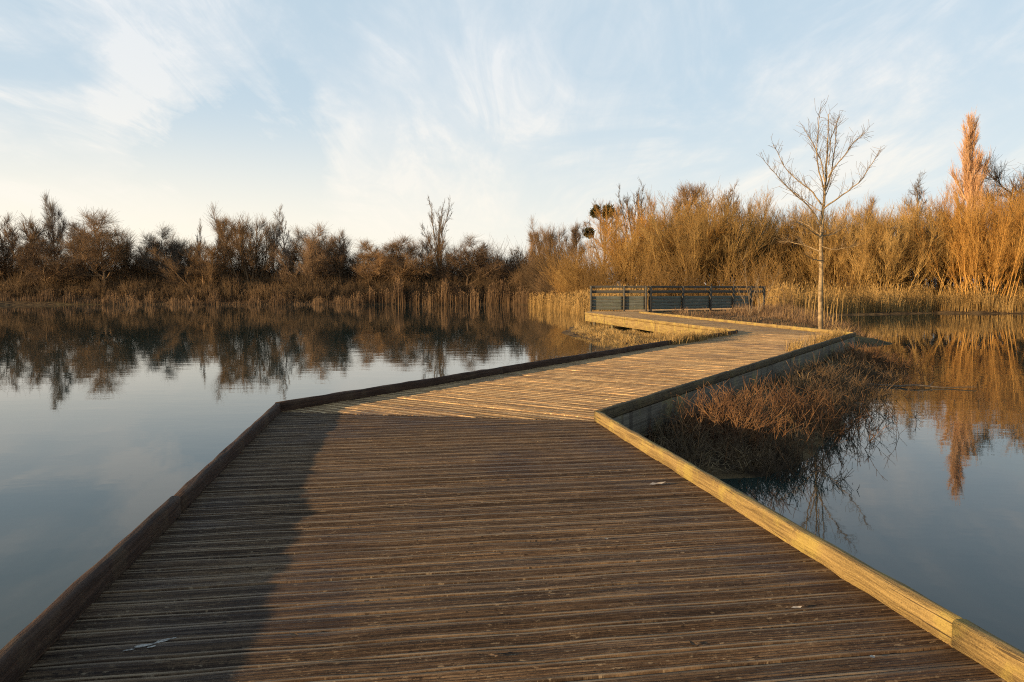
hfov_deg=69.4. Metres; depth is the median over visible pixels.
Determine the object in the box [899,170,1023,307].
willow shrub
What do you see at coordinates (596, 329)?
dry grass
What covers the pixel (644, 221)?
willow shrub
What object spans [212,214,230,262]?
bare tree
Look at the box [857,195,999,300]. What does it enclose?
willow shrub
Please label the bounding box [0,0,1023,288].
sky
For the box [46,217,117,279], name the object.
bare tree
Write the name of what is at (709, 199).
bare tree
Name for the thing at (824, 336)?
dry grass
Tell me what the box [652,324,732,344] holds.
dry grass
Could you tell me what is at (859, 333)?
dry grass
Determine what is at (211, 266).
bare tree
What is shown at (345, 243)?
bare tree
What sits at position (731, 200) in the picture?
bare tree
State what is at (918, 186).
bare tree
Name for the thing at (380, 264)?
bare tree
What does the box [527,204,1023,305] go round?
undergrowth
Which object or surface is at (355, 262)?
bare tree
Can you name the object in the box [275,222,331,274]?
bare tree
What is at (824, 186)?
young tree
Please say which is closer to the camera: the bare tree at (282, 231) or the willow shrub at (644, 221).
the willow shrub at (644, 221)
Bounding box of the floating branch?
[866,381,975,387]
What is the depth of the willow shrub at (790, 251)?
65.45 m
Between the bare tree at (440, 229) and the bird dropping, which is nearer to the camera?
the bird dropping
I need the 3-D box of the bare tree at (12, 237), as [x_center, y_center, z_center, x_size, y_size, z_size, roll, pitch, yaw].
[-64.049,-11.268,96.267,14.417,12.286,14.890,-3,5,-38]
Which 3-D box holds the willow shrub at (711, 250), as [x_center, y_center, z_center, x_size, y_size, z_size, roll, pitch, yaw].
[18.398,-9.105,67.107,16.554,11.953,14.951,-3,5,-34]
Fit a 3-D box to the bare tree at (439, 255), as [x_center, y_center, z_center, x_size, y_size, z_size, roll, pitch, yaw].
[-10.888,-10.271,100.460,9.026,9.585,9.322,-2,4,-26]
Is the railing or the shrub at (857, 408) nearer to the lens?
the shrub at (857, 408)
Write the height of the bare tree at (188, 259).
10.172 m
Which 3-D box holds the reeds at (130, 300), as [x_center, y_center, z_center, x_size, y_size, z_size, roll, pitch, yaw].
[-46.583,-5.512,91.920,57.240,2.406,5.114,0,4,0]
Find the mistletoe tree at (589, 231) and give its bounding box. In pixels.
[582,198,626,265]
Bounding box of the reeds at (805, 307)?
[751,276,859,324]
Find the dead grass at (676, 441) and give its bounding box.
[645,346,890,472]
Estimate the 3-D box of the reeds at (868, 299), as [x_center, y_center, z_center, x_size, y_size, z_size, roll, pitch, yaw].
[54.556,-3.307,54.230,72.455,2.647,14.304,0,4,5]
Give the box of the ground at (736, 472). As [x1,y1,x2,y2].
[0,293,1023,478]
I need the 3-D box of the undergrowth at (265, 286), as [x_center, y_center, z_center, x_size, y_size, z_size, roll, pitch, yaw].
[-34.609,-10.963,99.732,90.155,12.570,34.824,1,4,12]
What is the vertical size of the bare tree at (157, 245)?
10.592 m
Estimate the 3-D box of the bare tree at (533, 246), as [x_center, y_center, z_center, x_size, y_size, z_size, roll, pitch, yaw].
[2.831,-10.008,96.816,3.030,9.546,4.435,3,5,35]
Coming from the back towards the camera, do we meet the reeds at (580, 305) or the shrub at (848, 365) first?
the reeds at (580, 305)
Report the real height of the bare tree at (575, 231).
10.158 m
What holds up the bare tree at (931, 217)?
on the ground at (736, 472)
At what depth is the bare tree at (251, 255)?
96.16 m
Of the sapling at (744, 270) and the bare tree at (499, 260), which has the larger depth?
the bare tree at (499, 260)
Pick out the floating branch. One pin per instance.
(919, 385)
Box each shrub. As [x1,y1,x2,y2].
[551,253,619,289]
[584,218,687,285]
[585,193,743,285]
[617,182,804,295]
[642,378,843,469]
[647,186,815,294]
[648,406,859,491]
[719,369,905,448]
[730,207,839,289]
[747,198,881,292]
[752,365,923,425]
[765,353,914,402]
[770,191,937,293]
[800,191,966,297]
[806,352,921,384]
[825,336,933,372]
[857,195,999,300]
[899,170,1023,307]
[971,206,1023,297]
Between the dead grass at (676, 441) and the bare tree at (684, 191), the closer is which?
the dead grass at (676, 441)
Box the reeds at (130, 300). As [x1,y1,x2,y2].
[0,288,368,304]
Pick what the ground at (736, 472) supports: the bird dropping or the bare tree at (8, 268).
the bare tree at (8, 268)
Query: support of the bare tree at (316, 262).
on the ground at (736, 472)
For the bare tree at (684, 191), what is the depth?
76.20 m
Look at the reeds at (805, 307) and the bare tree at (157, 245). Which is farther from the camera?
the bare tree at (157, 245)
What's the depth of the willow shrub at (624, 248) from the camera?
68.09 m
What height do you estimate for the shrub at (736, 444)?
0.641 m
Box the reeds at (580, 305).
[528,284,653,315]
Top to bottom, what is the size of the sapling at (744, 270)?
3.739 m
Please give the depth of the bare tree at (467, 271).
97.40 m
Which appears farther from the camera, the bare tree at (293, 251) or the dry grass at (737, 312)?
the bare tree at (293, 251)
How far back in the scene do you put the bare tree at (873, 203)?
79.11 m
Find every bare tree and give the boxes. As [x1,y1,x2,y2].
[0,211,70,284]
[0,245,25,282]
[6,235,94,287]
[31,190,71,261]
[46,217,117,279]
[48,207,141,289]
[109,232,171,284]
[133,222,194,283]
[142,239,238,296]
[164,232,211,275]
[194,217,206,263]
[202,202,287,296]
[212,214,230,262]
[259,234,337,292]
[263,216,286,274]
[271,205,292,276]
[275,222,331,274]
[299,232,356,277]
[325,227,349,284]
[342,237,384,283]
[346,239,419,288]
[375,234,439,289]
[412,229,466,283]
[420,196,452,257]
[433,232,514,286]
[458,255,506,285]
[488,250,512,271]
[524,229,542,267]
[525,217,571,266]
[564,217,587,265]
[592,182,647,241]
[665,181,712,242]
[681,183,731,282]
[716,182,741,281]
[851,191,880,232]
[895,194,964,290]
[901,171,929,219]
[954,150,1023,229]
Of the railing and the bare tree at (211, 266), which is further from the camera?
the bare tree at (211, 266)
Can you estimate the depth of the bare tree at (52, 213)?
101.98 m
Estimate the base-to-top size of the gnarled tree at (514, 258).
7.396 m
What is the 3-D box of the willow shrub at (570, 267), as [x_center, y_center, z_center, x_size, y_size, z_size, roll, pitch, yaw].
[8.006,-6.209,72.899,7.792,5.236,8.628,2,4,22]
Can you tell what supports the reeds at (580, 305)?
on the ground at (736, 472)
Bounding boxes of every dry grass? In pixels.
[570,322,674,344]
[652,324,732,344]
[666,306,815,327]
[728,299,881,338]
[783,326,849,351]
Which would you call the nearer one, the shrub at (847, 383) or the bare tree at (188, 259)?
the shrub at (847, 383)
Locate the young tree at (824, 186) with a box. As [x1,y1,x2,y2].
[756,95,884,328]
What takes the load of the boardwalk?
on the ground at (736, 472)
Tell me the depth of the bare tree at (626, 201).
79.30 m
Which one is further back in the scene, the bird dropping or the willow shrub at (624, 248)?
the willow shrub at (624, 248)
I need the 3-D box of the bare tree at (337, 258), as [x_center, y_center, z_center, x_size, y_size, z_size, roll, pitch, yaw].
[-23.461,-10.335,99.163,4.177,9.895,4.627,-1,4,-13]
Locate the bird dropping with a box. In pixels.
[124,637,176,650]
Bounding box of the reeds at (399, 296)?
[361,276,537,304]
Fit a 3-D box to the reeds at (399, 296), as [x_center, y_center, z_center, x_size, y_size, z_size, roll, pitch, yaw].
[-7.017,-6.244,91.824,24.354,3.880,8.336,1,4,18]
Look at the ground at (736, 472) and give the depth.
27.45 m
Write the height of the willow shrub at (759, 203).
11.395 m
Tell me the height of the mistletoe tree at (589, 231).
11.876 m
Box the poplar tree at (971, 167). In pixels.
[947,109,991,290]
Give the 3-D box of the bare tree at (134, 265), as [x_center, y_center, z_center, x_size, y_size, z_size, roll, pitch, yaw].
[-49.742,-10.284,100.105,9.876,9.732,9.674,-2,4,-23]
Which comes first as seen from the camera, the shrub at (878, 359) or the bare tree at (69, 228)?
the shrub at (878, 359)
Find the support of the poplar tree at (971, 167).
on the ground at (736, 472)
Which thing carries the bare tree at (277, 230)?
on the ground at (736, 472)
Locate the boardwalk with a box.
[0,307,1023,681]
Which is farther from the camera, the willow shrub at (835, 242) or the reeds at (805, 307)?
the willow shrub at (835, 242)
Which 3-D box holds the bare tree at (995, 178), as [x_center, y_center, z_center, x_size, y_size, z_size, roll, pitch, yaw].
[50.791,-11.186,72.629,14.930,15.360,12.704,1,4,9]
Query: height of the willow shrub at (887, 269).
9.626 m
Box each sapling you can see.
[736,247,780,315]
[776,283,796,320]
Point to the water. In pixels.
(120, 422)
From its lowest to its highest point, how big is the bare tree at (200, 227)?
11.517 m
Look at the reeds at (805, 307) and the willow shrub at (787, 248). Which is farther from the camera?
the willow shrub at (787, 248)
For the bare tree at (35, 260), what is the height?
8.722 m
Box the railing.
[590,286,765,312]
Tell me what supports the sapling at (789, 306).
on the ground at (736, 472)
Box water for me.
[0,304,1023,651]
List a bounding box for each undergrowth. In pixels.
[0,226,565,303]
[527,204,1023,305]
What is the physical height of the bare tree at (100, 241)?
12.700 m
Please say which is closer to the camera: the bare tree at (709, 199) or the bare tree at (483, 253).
the bare tree at (709, 199)
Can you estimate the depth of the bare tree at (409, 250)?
96.11 m
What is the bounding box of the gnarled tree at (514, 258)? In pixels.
[502,245,530,277]
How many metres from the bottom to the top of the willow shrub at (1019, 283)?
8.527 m
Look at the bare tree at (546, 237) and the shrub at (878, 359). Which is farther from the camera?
the bare tree at (546, 237)
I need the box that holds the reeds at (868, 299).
[755,278,1023,313]

